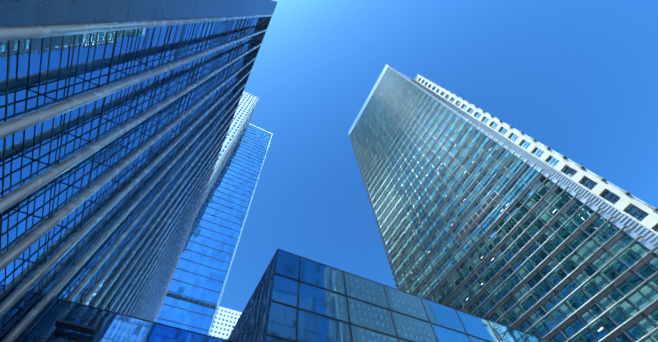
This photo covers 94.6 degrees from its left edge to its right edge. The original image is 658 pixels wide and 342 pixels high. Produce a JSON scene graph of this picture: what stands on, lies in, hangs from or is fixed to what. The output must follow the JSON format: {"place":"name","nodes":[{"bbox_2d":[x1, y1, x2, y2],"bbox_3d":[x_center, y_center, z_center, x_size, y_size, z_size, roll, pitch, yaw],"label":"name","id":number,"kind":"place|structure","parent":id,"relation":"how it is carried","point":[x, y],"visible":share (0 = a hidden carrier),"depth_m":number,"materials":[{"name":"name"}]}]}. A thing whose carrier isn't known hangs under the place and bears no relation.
{"place":"outdoors","nodes":[
{"label":"outdoors","id":0,"kind":"place"},
{"bbox_2d":[0,0,276,341],"bbox_3d":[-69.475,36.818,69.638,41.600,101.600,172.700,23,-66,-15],"label":"building","id":1,"kind":"structure","parent":0,"point":[116,117],"depth_m":25.16,"materials":[{"name":"blue glass"}]},
{"bbox_2d":[210,306,241,339],"bbox_3d":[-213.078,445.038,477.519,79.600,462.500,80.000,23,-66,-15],"label":"block","id":2,"kind":"structure","parent":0,"point":[225,322],"depth_m":634.30,"materials":[{"name":"white concrete"}]},
{"bbox_2d":[219,0,657,311],"label":"sky","id":3,"kind":"structure","parent":0,"point":[579,78],"materials":[{"name":"blue"}]},
{"bbox_2d":[348,64,657,341],"bbox_3d":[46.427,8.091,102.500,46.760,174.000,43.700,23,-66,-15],"label":"tower","id":4,"kind":"structure","parent":0,"point":[470,217],"depth_m":59.37,"materials":[{"name":"teal glass"}]},
{"label":"ground","id":5,"kind":"structure","parent":0,"visible":0},
{"bbox_2d":[0,292,226,341],"bbox_3d":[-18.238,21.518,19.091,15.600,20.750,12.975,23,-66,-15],"label":"building","id":6,"kind":"structure","parent":5,"relation":"on","point":[55,319],"depth_m":23.87,"materials":[{"name":"blue glass"}]},
{"bbox_2d":[156,91,272,335],"bbox_3d":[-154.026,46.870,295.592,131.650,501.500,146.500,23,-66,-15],"label":"tower","id":7,"kind":"structure","parent":5,"relation":"on","point":[192,300],"depth_m":274.12,"materials":[{"name":"blue glass"}]},
{"bbox_2d":[226,249,550,341],"bbox_3d":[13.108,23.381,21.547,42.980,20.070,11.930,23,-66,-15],"label":"building","id":8,"kind":"structure","parent":5,"relation":"on","point":[295,298],"depth_m":21.80,"materials":[{"name":"blue glass"}]},
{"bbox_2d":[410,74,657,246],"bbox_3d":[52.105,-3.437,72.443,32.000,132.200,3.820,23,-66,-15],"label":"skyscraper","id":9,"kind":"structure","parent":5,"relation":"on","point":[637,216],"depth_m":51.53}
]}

